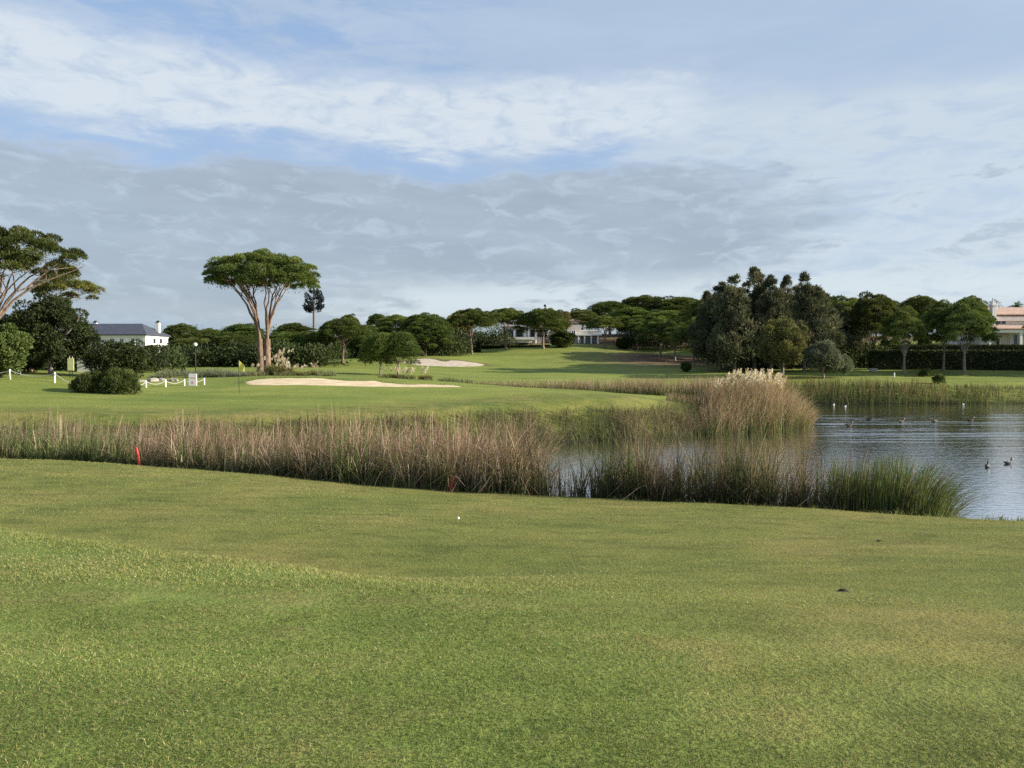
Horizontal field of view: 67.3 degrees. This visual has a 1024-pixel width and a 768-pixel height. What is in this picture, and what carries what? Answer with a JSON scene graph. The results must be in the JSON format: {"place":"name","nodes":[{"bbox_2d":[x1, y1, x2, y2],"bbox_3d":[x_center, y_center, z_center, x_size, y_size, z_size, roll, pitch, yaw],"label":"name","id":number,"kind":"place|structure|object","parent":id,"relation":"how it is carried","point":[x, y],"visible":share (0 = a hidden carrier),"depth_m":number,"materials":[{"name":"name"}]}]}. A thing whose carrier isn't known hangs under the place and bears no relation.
{"place":"outdoors","nodes":[
{"label":"outdoors","id":0,"kind":"place"},
{"bbox_2d":[0,334,1023,767],"bbox_3d":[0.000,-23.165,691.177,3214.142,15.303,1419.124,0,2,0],"label":"ground","id":1,"kind":"structure","parent":0,"point":[26,394],"depth_m":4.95,"materials":[{"name":"plant"}]},
{"bbox_2d":[0,322,34,377],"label":"evergreen tree","id":2,"kind":"object","parent":1,"relation":"on","point":[15,345],"visible":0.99,"depth_m":54.64,"materials":[{"name":"green plant"}]},
{"bbox_2d":[1,369,70,383],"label":"rope fence","id":3,"kind":"object","parent":1,"relation":"on","point":[9,370],"visible":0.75,"depth_m":52.70,"materials":[{"name":"white paint"}]},
{"bbox_2d":[19,353,52,371],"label":"evergreen shrub","id":4,"kind":"object","parent":1,"relation":"on","point":[41,364],"visible":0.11,"depth_m":65.86,"materials":[{"name":"green plant"}]},
{"bbox_2d":[0,225,88,317],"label":"stone pine","id":5,"kind":"object","parent":1,"relation":"on","point":[24,259],"visible":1,"depth_m":57.76,"materials":[{"name":"green plant"}]},
{"bbox_2d":[0,290,101,374],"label":"evergreen tree","id":6,"kind":"object","parent":1,"relation":"on","point":[38,320],"visible":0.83,"depth_m":61.07,"materials":[{"name":"green plant"}]},
{"bbox_2d":[27,273,105,371],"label":"stone pine","id":7,"kind":"object","parent":1,"relation":"on","point":[64,284],"visible":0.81,"depth_m":66.15,"materials":[{"name":"green plant"}]},
{"bbox_2d":[67,356,73,377],"bbox_3d":[-34.426,-1.224,60.011,0.500,1.870,0.080,0,2,0],"label":"yellow board","id":8,"kind":"object","parent":1,"relation":"on","point":[70,363],"visible":0.93,"depth_m":59.96,"materials":[{"name":"metal"}]},
{"bbox_2d":[68,370,104,392],"bbox_3d":[-26.614,-0.008,48.532,2.362,1.984,2.449,1,2,16],"label":"bush","id":9,"kind":"object","parent":1,"relation":"on","point":[84,382],"visible":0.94,"depth_m":47.86,"materials":[{"name":"plant"}]},
{"bbox_2d":[76,358,97,371],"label":"garden wall","id":10,"kind":"structure","parent":1,"relation":"on","point":[81,367],"depth_m":71.99,"materials":[{"name":"white paint"}]},
{"bbox_2d":[63,321,170,346],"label":"white house","id":11,"kind":"structure","parent":1,"relation":"on","point":[146,334],"depth_m":149.59,"materials":[{"name":"paint"}]},
{"bbox_2d":[98,365,142,394],"bbox_3d":[-24.737,-0.038,48.445,2.607,2.461,2.514,1,2,19],"label":"bush","id":12,"kind":"object","parent":1,"relation":"on","point":[118,381],"visible":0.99,"depth_m":47.95,"materials":[{"name":"plant"}]},
{"bbox_2d":[80,338,169,377],"bbox_3d":[-32.514,-2.030,64.022,6.320,3.696,6.191,0,2,0],"label":"evergreen shrub","id":13,"kind":"object","parent":1,"relation":"on","point":[137,358],"visible":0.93,"depth_m":62.73,"materials":[{"name":"green plant"}]},
{"bbox_2d":[150,374,172,377],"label":"pampas tuft","id":14,"kind":"object","parent":1,"relation":"on","point":[159,376],"visible":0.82,"depth_m":65.54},
{"bbox_2d":[142,378,204,386],"bbox_3d":[-25.474,0.002,57.154,0.415,0.829,5.359,2,2,41],"label":"rope fence","id":15,"kind":"object","parent":1,"relation":"on","point":[165,381],"visible":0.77,"depth_m":57.38,"materials":[{"name":"white paint"}]},
{"bbox_2d":[163,323,204,342],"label":"stone pine","id":16,"kind":"object","parent":1,"relation":"on","point":[174,332],"visible":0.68,"depth_m":162.54,"materials":[{"name":"green plant"}]},
{"bbox_2d":[166,337,210,364],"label":"stone pine","id":17,"kind":"object","parent":1,"relation":"on","point":[190,341],"visible":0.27,"depth_m":110.18,"materials":[{"name":"green plant"}]},
{"bbox_2d":[188,374,196,385],"bbox_3d":[-24.087,-0.210,58.033,0.620,1.120,0.096,0,2,0],"label":"notice board","id":18,"kind":"object","parent":1,"relation":"on","point":[192,379],"visible":0.91,"depth_m":57.99,"materials":[{"name":"white paint"}]},
{"bbox_2d":[187,369,220,377],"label":"pampas tuft","id":19,"kind":"object","parent":1,"relation":"on","point":[199,375],"visible":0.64,"depth_m":66.13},
{"bbox_2d":[194,328,220,340],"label":"stone pine","id":20,"kind":"object","parent":1,"relation":"on","point":[210,333],"visible":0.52,"depth_m":167.68,"materials":[{"name":"green plant"}]},
{"bbox_2d":[209,369,238,376],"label":"pampas tuft","id":21,"kind":"object","parent":1,"relation":"on","point":[225,373],"visible":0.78,"depth_m":66.37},
{"bbox_2d":[205,334,256,355],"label":"stone pine","id":22,"kind":"object","parent":1,"relation":"on","point":[219,341],"visible":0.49,"depth_m":107.82,"materials":[{"name":"green plant"}]},
{"bbox_2d":[230,372,251,376],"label":"pampas tuft","id":23,"kind":"object","parent":1,"relation":"on","point":[239,374],"visible":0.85,"depth_m":66.53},
{"bbox_2d":[218,322,265,342],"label":"stone pine","id":24,"kind":"object","parent":1,"relation":"on","point":[247,329],"visible":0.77,"depth_m":158.87,"materials":[{"name":"green plant"}]},
{"bbox_2d":[202,248,320,371],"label":"stone pine","id":25,"kind":"object","parent":1,"relation":"on","point":[280,268],"visible":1,"depth_m":75.90,"materials":[{"name":"green plant"}]},
{"bbox_2d":[261,348,284,373],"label":"pampas tuft","id":26,"kind":"object","parent":1,"relation":"on","point":[266,369],"visible":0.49,"depth_m":70.52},
{"bbox_2d":[267,348,295,374],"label":"pampas tuft","id":27,"kind":"object","parent":1,"relation":"on","point":[274,368],"visible":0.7,"depth_m":69.49,"materials":[{"name":"plant"}]},
{"bbox_2d":[262,331,310,349],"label":"stone pine","id":28,"kind":"object","parent":1,"relation":"on","point":[277,337],"visible":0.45,"depth_m":110.23,"materials":[{"name":"green plant"}]},
{"bbox_2d":[270,322,316,335],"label":"stone pine","id":29,"kind":"object","parent":1,"relation":"on","point":[298,328],"visible":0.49,"depth_m":149.44,"materials":[{"name":"green plant"}]},
{"bbox_2d":[0,403,595,495],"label":"reed bed","id":30,"kind":"object","parent":1,"relation":"on","point":[418,464],"visible":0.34,"depth_m":21.70,"materials":[{"name":"plant"}]},
{"bbox_2d":[293,364,311,375],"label":"pampas tuft","id":31,"kind":"object","parent":1,"relation":"on","point":[302,373],"visible":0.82,"depth_m":67.73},
{"bbox_2d":[302,287,324,330],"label":"mast tree","id":32,"kind":"object","parent":1,"relation":"on","point":[310,307],"visible":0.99,"depth_m":199.10,"materials":[{"name":"metal"}]},
{"bbox_2d":[155,368,473,382],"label":"rough grass","id":33,"kind":"structure","parent":1,"relation":"on","point":[326,373],"depth_m":67.21,"materials":[{"name":"plant"}]},
{"bbox_2d":[302,331,340,346],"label":"stone pine","id":34,"kind":"object","parent":1,"relation":"on","point":[311,337],"visible":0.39,"depth_m":114.27,"materials":[{"name":"green plant"}]},
{"bbox_2d":[314,318,373,363],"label":"stone pine","id":35,"kind":"object","parent":1,"relation":"on","point":[345,329],"visible":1,"depth_m":110.03,"materials":[{"name":"green plant"}]},
{"bbox_2d":[340,313,360,323],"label":"stone pine","id":36,"kind":"object","parent":1,"relation":"on","point":[349,316],"visible":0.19,"depth_m":171.04,"materials":[{"name":"green plant"}]},
{"bbox_2d":[246,378,459,386],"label":"bunker sand","id":37,"kind":"structure","parent":1,"relation":"on","point":[296,381],"depth_m":59.06,"materials":[{"name":"sand"}]},
{"bbox_2d":[0,399,709,453],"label":"rush tussocks","id":38,"kind":"object","parent":1,"relation":"on","point":[631,425],"visible":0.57,"depth_m":41.80,"materials":[{"name":"plant"}]},
{"bbox_2d":[344,324,381,352],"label":"stone pine","id":39,"kind":"object","parent":1,"relation":"on","point":[356,342],"visible":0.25,"depth_m":126.06,"materials":[{"name":"green plant"}]},
{"bbox_2d":[240,358,485,384],"bbox_3d":[-12.498,-1.926,88.358,18.162,2.490,63.175,0,2,0],"label":"bunker fringe","id":40,"kind":"object","parent":1,"relation":"on","point":[364,379],"visible":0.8,"depth_m":61.57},
{"bbox_2d":[366,313,385,325],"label":"stone pine","id":41,"kind":"object","parent":1,"relation":"on","point":[371,319],"visible":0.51,"depth_m":176.11,"materials":[{"name":"green plant"}]},
{"bbox_2d":[357,331,401,375],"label":"stone pine","id":42,"kind":"object","parent":1,"relation":"on","point":[373,341],"visible":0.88,"depth_m":83.94,"materials":[{"name":"plant"}]},
{"bbox_2d":[372,314,418,342],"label":"stone pine","id":43,"kind":"object","parent":1,"relation":"on","point":[387,324],"visible":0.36,"depth_m":128.96,"materials":[{"name":"green plant"}]},
{"bbox_2d":[370,331,424,374],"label":"stone pine","id":44,"kind":"object","parent":1,"relation":"on","point":[402,343],"visible":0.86,"depth_m":84.38,"materials":[{"name":"green plant"}]},
{"bbox_2d":[418,366,432,379],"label":"pampas tuft","id":45,"kind":"object","parent":1,"relation":"on","point":[424,377],"visible":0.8,"depth_m":67.69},
{"bbox_2d":[399,312,454,355],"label":"stone pine","id":46,"kind":"object","parent":1,"relation":"on","point":[422,322],"visible":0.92,"depth_m":125.71,"materials":[{"name":"green plant"}]},
{"bbox_2d":[403,359,483,366],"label":"bunker sand","id":47,"kind":"structure","parent":1,"relation":"on","point":[433,362],"depth_m":114.73,"materials":[{"name":"sand"}]},
{"bbox_2d":[421,341,481,352],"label":"clipped hedge","id":48,"kind":"object","parent":1,"relation":"on","point":[478,348],"visible":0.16,"depth_m":141.96,"materials":[{"name":"green plant"}]},
{"bbox_2d":[445,314,476,335],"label":"broadleaf tree","id":49,"kind":"object","parent":1,"relation":"on","point":[463,327],"visible":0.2,"depth_m":155.83,"materials":[{"name":"green plant"}]},
{"bbox_2d":[38,326,897,371],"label":"undergrowth","id":50,"kind":"object","parent":1,"relation":"on","point":[300,355],"visible":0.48,"depth_m":106.94,"materials":[{"name":"green plant"}]},
{"bbox_2d":[447,307,498,353],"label":"stone pine","id":51,"kind":"object","parent":1,"relation":"on","point":[473,317],"visible":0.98,"depth_m":136.06,"materials":[{"name":"green plant"}]},
{"bbox_2d":[488,307,527,348],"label":"stone pine","id":52,"kind":"object","parent":1,"relation":"on","point":[506,315],"visible":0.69,"depth_m":144.24,"materials":[{"name":"green plant"}]},
{"bbox_2d":[481,344,549,348],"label":"clipped hedge","id":53,"kind":"object","parent":1,"relation":"on","point":[496,346],"visible":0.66,"depth_m":147.87,"materials":[{"name":"green plant"}]},
{"bbox_2d":[502,324,544,343],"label":"terrace villa","id":54,"kind":"object","parent":1,"relation":"on","point":[530,336],"visible":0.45,"depth_m":159.90,"materials":[{"name":"white paint"}]},
{"bbox_2d":[512,308,569,348],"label":"stone pine","id":55,"kind":"object","parent":1,"relation":"on","point":[536,319],"visible":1,"depth_m":141.04,"materials":[{"name":"green plant"}]},
{"bbox_2d":[152,320,935,341],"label":"distant wood","id":56,"kind":"object","parent":1,"relation":"on","point":[428,329],"visible":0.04,"depth_m":209.04,"materials":[{"name":"plant"}]},
{"bbox_2d":[547,308,572,332],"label":"broadleaf tree","id":57,"kind":"object","parent":1,"relation":"on","point":[564,314],"visible":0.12,"depth_m":158.62,"materials":[{"name":"green plant"}]},
{"bbox_2d":[549,330,575,347],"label":"round shrub","id":58,"kind":"object","parent":1,"relation":"on","point":[562,339],"visible":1,"depth_m":144.27,"materials":[{"name":"green plant"}]},
{"bbox_2d":[548,318,601,343],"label":"gabled villa","id":59,"kind":"object","parent":1,"relation":"on","point":[587,336],"visible":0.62,"depth_m":159.93,"materials":[{"name":"white paint"}]},
{"bbox_2d":[567,308,598,329],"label":"stone pine","id":60,"kind":"object","parent":1,"relation":"on","point":[585,316],"visible":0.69,"depth_m":168.97,"materials":[{"name":"green plant"}]},
{"bbox_2d":[462,374,724,397],"bbox_3d":[6.999,0.094,63.450,22.547,2.142,8.038,0,2,0],"label":"reed bed","id":61,"kind":"object","parent":1,"relation":"on","point":[644,388],"visible":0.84,"depth_m":61.60,"materials":[{"name":"plant"}]},
{"bbox_2d":[586,315,624,347],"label":"stone pine","id":62,"kind":"object","parent":1,"relation":"on","point":[605,321],"visible":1,"depth_m":146.25,"materials":[{"name":"green plant"}]},
{"bbox_2d":[587,301,631,335],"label":"stone pine","id":63,"kind":"object","parent":1,"relation":"on","point":[605,307],"visible":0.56,"depth_m":182.06,"materials":[{"name":"green plant"}]},
{"bbox_2d":[615,337,631,348],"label":"round shrub","id":64,"kind":"object","parent":1,"relation":"on","point":[621,343],"visible":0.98,"depth_m":148.77,"materials":[{"name":"green plant"}]},
{"bbox_2d":[606,306,652,323],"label":"stone pine","id":65,"kind":"object","parent":1,"relation":"on","point":[626,313],"visible":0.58,"depth_m":162.31,"materials":[{"name":"green plant"}]},
{"bbox_2d":[615,318,647,349],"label":"stone pine","id":66,"kind":"object","parent":1,"relation":"on","point":[632,324],"visible":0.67,"depth_m":147.97,"materials":[{"name":"green plant"}]},
{"bbox_2d":[622,295,674,310],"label":"stone pine","id":67,"kind":"object","parent":1,"relation":"on","point":[647,302],"visible":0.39,"depth_m":185.09,"materials":[{"name":"green plant"}]},
{"bbox_2d":[634,315,671,356],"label":"stone pine","id":68,"kind":"object","parent":1,"relation":"on","point":[650,328],"visible":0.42,"depth_m":133.53,"materials":[{"name":"green plant"}]},
{"bbox_2d":[636,308,685,346],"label":"stone pine","id":69,"kind":"object","parent":1,"relation":"on","point":[671,314],"visible":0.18,"depth_m":155.11,"materials":[{"name":"green plant"}]},
{"bbox_2d":[656,317,689,360],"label":"stone pine","id":70,"kind":"object","parent":1,"relation":"on","point":[666,330],"visible":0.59,"depth_m":124.94,"materials":[{"name":"green plant"}]},
{"bbox_2d":[457,396,889,511],"bbox_3d":[3.645,2.576,20.679,13.846,4.518,8.070,1,2,17],"label":"reed bed","id":71,"kind":"object","parent":1,"relation":"on","point":[637,478],"visible":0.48,"depth_m":18.17,"materials":[{"name":"plant"}]},
{"bbox_2d":[653,295,698,311],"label":"stone pine","id":72,"kind":"object","parent":1,"relation":"on","point":[676,303],"visible":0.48,"depth_m":179.94,"materials":[{"name":"green plant"}]},
{"bbox_2d":[669,317,696,365],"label":"stone pine","id":73,"kind":"object","parent":1,"relation":"on","point":[683,328],"visible":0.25,"depth_m":115.01,"materials":[{"name":"green plant"}]},
{"bbox_2d":[680,361,691,371],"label":"round shrub","id":74,"kind":"object","parent":1,"relation":"on","point":[686,366],"visible":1,"depth_m":103.52,"materials":[{"name":"green plant"}]},
{"bbox_2d":[678,298,703,321],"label":"stone pine","id":75,"kind":"object","parent":1,"relation":"on","point":[694,304],"visible":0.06,"depth_m":148.30,"materials":[{"name":"green plant"}]},
{"bbox_2d":[684,302,705,351],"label":"stone pine","id":76,"kind":"object","parent":1,"relation":"on","point":[693,313],"visible":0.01,"depth_m":129.10,"materials":[{"name":"green plant"}]},
{"bbox_2d":[686,290,719,371],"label":"casuarina tree","id":77,"kind":"object","parent":1,"relation":"on","point":[701,329],"visible":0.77,"depth_m":103.41,"materials":[{"name":"green plant"}]},
{"bbox_2d":[693,281,739,369],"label":"casuarina tree","id":78,"kind":"object","parent":1,"relation":"on","point":[719,286],"visible":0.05,"depth_m":107.54,"materials":[{"name":"green plant"}]},
{"bbox_2d":[706,273,764,372],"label":"casuarina tree","id":79,"kind":"object","parent":1,"relation":"on","point":[728,340],"visible":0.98,"depth_m":100.09,"materials":[{"name":"green plant"}]},
{"bbox_2d":[666,368,822,434],"bbox_3d":[16.119,1.003,51.688,11.550,4.209,13.952,0,2,11],"label":"giant reed clump","id":80,"kind":"object","parent":1,"relation":"on","point":[728,403],"visible":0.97,"depth_m":49.64,"materials":[{"name":"plant"}]},
{"bbox_2d":[741,266,767,369],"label":"casuarina tree","id":81,"kind":"object","parent":1,"relation":"on","point":[757,275],"visible":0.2,"depth_m":104.93,"materials":[{"name":"green plant"}]},
{"bbox_2d":[751,274,800,371],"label":"casuarina tree","id":82,"kind":"object","parent":1,"relation":"on","point":[770,304],"visible":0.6,"depth_m":100.87,"materials":[{"name":"green plant"}]},
{"bbox_2d":[755,315,809,375],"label":"olive green tree","id":83,"kind":"object","parent":1,"relation":"on","point":[789,344],"visible":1,"depth_m":92.50,"materials":[{"name":"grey plant"}]},
{"bbox_2d":[779,274,794,366],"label":"casuarina tree","id":84,"kind":"object","parent":1,"relation":"on","point":[786,279],"visible":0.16,"depth_m":109.36,"materials":[{"name":"green plant"}]},
{"bbox_2d":[788,271,844,370],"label":"casuarina tree","id":85,"kind":"object","parent":1,"relation":"on","point":[810,303],"visible":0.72,"depth_m":101.42,"materials":[{"name":"green plant"}]},
{"bbox_2d":[803,339,845,378],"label":"olive tree","id":86,"kind":"object","parent":1,"relation":"on","point":[824,356],"visible":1,"depth_m":90.12,"materials":[{"name":"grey plant"}]},
{"bbox_2d":[811,293,847,346],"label":"casuarina tree","id":87,"kind":"object","parent":1,"relation":"on","point":[841,337],"visible":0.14,"depth_m":106.36,"materials":[{"name":"green plant"}]},
{"bbox_2d":[832,353,853,377],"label":"olive tree","id":88,"kind":"object","parent":1,"relation":"on","point":[848,365],"visible":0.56,"depth_m":91.40,"materials":[{"name":"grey plant"}]},
{"bbox_2d":[832,295,874,333],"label":"stone pine","id":89,"kind":"object","parent":1,"relation":"on","point":[848,303],"visible":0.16,"depth_m":120.07,"materials":[{"name":"green plant"}]},
{"bbox_2d":[833,304,876,363],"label":"casuarina tree","id":90,"kind":"object","parent":1,"relation":"on","point":[851,337],"visible":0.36,"depth_m":110.38,"materials":[{"name":"green plant"}]},
{"bbox_2d":[715,372,1023,403],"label":"reed bed","id":91,"kind":"object","parent":1,"relation":"on","point":[832,386],"visible":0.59,"depth_m":80.15,"materials":[{"name":"plant"}]},
{"bbox_2d":[846,290,900,349],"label":"stone pine","id":92,"kind":"object","parent":1,"relation":"on","point":[864,312],"visible":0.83,"depth_m":109.65,"materials":[{"name":"green plant"}]},
{"bbox_2d":[877,305,931,373],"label":"stone pine","id":93,"kind":"object","parent":1,"relation":"on","point":[902,322],"visible":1,"depth_m":96.72,"materials":[{"name":"green plant"}]},
{"bbox_2d":[827,452,1001,518],"bbox_3d":[9.725,2.889,18.213,4.438,3.002,4.761,1,2,19],"label":"rush clump","id":94,"kind":"object","parent":1,"relation":"on","point":[905,494],"visible":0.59,"depth_m":16.68,"materials":[{"name":"plant"}]},
{"bbox_2d":[917,368,933,376],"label":"young shrub","id":95,"kind":"object","parent":1,"relation":"on","point":[927,372],"visible":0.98,"depth_m":94.71,"materials":[{"name":"green plant"}]},
{"bbox_2d":[897,295,955,333],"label":"stone pine","id":96,"kind":"object","parent":1,"relation":"on","point":[917,303],"visible":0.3,"depth_m":121.62,"materials":[{"name":"green plant"}]},
{"bbox_2d":[931,374,946,383],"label":"young shrub","id":97,"kind":"object","parent":1,"relation":"on","point":[939,378],"visible":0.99,"depth_m":86.28,"materials":[{"name":"green plant"}]},
{"bbox_2d":[912,298,975,370],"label":"stone pine","id":98,"kind":"object","parent":1,"relation":"on","point":[930,318],"visible":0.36,"depth_m":100.19,"materials":[{"name":"green plant"}]},
{"bbox_2d":[866,349,1023,370],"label":"clipped hedge","id":99,"kind":"object","parent":1,"relation":"on","point":[978,359],"visible":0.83,"depth_m":104.06,"materials":[{"name":"green plant"}]},
{"bbox_2d":[883,344,1023,351],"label":"clipped hedge","id":100,"kind":"object","parent":1,"relation":"on","point":[981,347],"visible":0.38,"depth_m":113.51,"materials":[{"name":"green plant"}]},
{"bbox_2d":[931,296,1000,373],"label":"stone pine","id":101,"kind":"object","parent":1,"relation":"on","point":[977,318],"visible":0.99,"depth_m":95.26,"materials":[{"name":"green plant"}]},
{"bbox_2d":[955,294,991,343],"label":"stone pine","id":102,"kind":"object","parent":1,"relation":"on","point":[981,301],"visible":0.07,"depth_m":130.28,"materials":[{"name":"green plant"}]},
{"bbox_2d":[945,298,1023,344],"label":"tiled villa","id":103,"kind":"object","parent":1,"relation":"on","point":[1010,321],"visible":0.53,"depth_m":131.95,"materials":[{"name":"paint"}]},
{"bbox_2d":[0,0,1023,341],"label":"sky","id":104,"kind":"structure","parent":0,"point":[442,158],"materials":[{"name":"blue"}]},
{"bbox_2d":[4,456,1023,520],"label":"bank grass","id":105,"kind":"structure","parent":0,"point":[897,512],"depth_m":17.33,"materials":[{"name":"plant"}]},
{"bbox_2d":[483,404,1023,520],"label":"pond water","id":106,"kind":"structure","parent":0,"point":[957,440],"depth_m":40.63,"materials":[{"name":"liquid"}]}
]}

